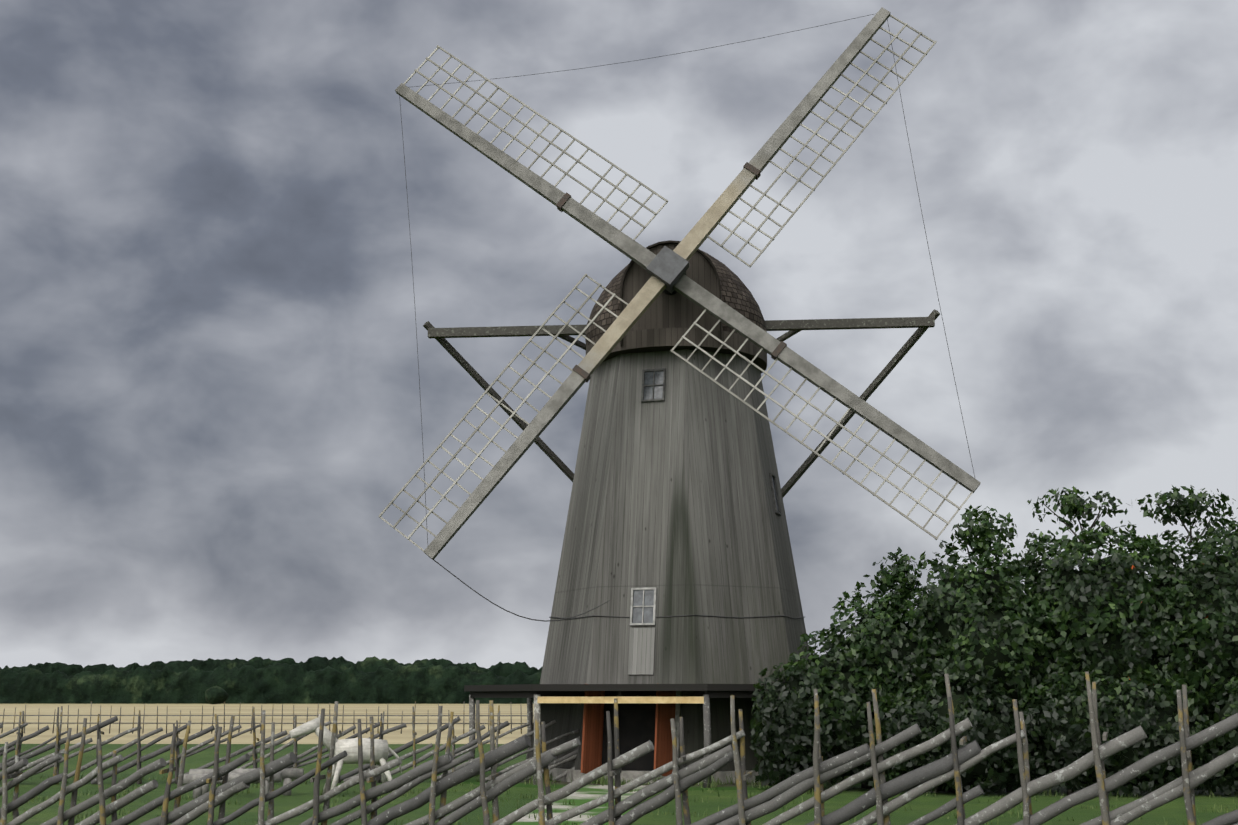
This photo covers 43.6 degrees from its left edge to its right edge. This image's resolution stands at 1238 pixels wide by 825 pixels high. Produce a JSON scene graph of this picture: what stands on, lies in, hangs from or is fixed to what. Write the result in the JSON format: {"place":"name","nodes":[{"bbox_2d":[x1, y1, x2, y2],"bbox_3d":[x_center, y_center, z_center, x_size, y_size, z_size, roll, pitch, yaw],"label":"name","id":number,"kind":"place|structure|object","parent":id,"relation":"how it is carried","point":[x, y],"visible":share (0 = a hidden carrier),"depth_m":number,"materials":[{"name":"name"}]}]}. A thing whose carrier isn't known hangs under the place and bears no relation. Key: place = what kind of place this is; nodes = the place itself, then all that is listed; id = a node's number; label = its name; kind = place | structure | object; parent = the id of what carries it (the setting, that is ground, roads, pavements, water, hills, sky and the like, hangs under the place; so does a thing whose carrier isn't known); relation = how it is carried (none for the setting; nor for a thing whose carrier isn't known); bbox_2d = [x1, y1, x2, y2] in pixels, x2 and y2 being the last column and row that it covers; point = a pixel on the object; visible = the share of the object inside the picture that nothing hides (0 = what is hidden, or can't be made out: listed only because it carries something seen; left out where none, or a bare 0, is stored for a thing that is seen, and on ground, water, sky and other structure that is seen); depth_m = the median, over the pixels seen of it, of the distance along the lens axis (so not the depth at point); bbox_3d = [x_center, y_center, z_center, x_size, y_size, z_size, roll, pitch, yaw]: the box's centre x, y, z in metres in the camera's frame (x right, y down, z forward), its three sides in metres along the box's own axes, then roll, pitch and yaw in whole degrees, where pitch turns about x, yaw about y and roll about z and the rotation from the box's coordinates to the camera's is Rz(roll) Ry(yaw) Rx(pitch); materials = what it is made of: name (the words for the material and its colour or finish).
{"place":"outdoors","nodes":[
{"label":"outdoors","id":0,"kind":"place"},
{"bbox_2d":[0,704,533,743],"bbox_3d":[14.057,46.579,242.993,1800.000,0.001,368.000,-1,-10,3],"label":"field","id":1,"kind":"structure","parent":0,"point":[398,737],"depth_m":133.45,"materials":[{"name":"beige plant"}]},
{"bbox_2d":[205,686,228,703],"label":"field shrub","id":2,"kind":"object","parent":1,"relation":"on","point":[216,695],"visible":1,"depth_m":368.63,"materials":[{"name":"green plant"}]},
{"bbox_2d":[0,702,533,733],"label":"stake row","id":3,"kind":"object","parent":1,"relation":"on","point":[239,715],"visible":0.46,"depth_m":82.84,"materials":[{"name":"grey wood"}]},
{"bbox_2d":[0,656,541,703],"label":"forest","id":4,"kind":"object","parent":1,"relation":"on","point":[324,680],"visible":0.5,"depth_m":433.08,"materials":[{"name":"green plant"}]},
{"bbox_2d":[511,785,646,824],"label":"path","id":5,"kind":"structure","parent":0,"point":[585,794],"depth_m":28.17,"materials":[{"name":"grey stone"}]},
{"bbox_2d":[0,744,1237,824],"bbox_3d":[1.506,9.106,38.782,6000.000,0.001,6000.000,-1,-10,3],"label":"ground","id":6,"kind":"structure","parent":0,"point":[1171,812],"depth_m":29.58,"materials":[{"name":"green plant"}]},
{"bbox_2d":[0,746,14,755],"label":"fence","id":7,"kind":"object","parent":6,"relation":"on","point":[9,750],"visible":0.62,"depth_m":35.56,"materials":[{"name":"grey wood"}]},
{"bbox_2d":[183,768,303,798],"bbox_3d":[-7.452,7.348,30.676,2.270,0.530,1.059,1,-10,-7],"label":"horse","id":8,"kind":"object","parent":6,"relation":"on","point":[286,775],"visible":0.4,"depth_m":30.90},
{"bbox_2d":[0,705,579,784],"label":"fence","id":9,"kind":"object","parent":6,"relation":"on","point":[255,751],"visible":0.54,"depth_m":35.46,"materials":[{"name":"grey wood"}]},
{"bbox_2d":[289,714,401,794],"bbox_3d":[-5.526,6.935,31.343,2.329,1.625,0.895,4,-11,-21],"label":"horse","id":10,"kind":"object","parent":6,"relation":"on","point":[382,749],"visible":0.69,"depth_m":31.20},
{"bbox_2d":[0,672,1237,824],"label":"fence","id":11,"kind":"object","parent":6,"relation":"on","point":[746,810],"visible":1,"depth_m":17.21,"materials":[{"name":"grey wood"}]},
{"bbox_2d":[8,758,1237,824],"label":"grass tufts","id":12,"kind":"object","parent":6,"relation":"on","point":[602,781],"visible":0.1,"depth_m":29.98,"materials":[{"name":"green plant"}]},
{"bbox_2d":[437,768,900,789],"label":"dirt","id":13,"kind":"structure","parent":6,"relation":"on","point":[562,784],"depth_m":34.52,"materials":[{"name":"brown soil"}]},
{"bbox_2d":[527,349,810,770],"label":"tower","id":14,"kind":"structure","parent":13,"relation":"on","point":[671,499],"depth_m":37.58,"materials":[{"name":"grey wood"}]},
{"bbox_2d":[423,240,939,497],"bbox_3d":[2.407,2.288,41.643,10.892,13.175,11.153,-10,-14,43],"label":"cap","id":15,"kind":"object","parent":14,"relation":"on","point":[666,320],"visible":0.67,"depth_m":39.49,"materials":[{"name":"wood"}]},
{"bbox_2d":[378,7,980,558],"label":"windmill sails","id":16,"kind":"object","parent":15,"relation":"attached to","point":[666,267],"visible":1,"depth_m":37.67,"materials":[{"name":"wood"}]},
{"bbox_2d":[464,368,886,787],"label":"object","id":17,"kind":"object","parent":13,"relation":"on","point":[647,712],"visible":0.6,"depth_m":35.70,"materials":[{"name":"grey wood"}]},
{"bbox_2d":[428,556,804,621],"bbox_3d":[-0.252,4.578,38.701,10.029,1.504,6.080,5,-12,-27],"label":"rope","id":18,"kind":"object","parent":17,"relation":"attached to","point":[570,618],"visible":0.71,"depth_m":36.50,"materials":[{"name":"fabric"}]},
{"bbox_2d":[749,485,1237,796],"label":"lilac","id":19,"kind":"object","parent":6,"relation":"on","point":[1012,574],"depth_m":32.34,"materials":[{"name":"green plant"}]},
{"bbox_2d":[0,0,1237,669],"label":"sky","id":20,"kind":"structure","parent":0,"point":[211,411],"materials":[{"name":"grey"}]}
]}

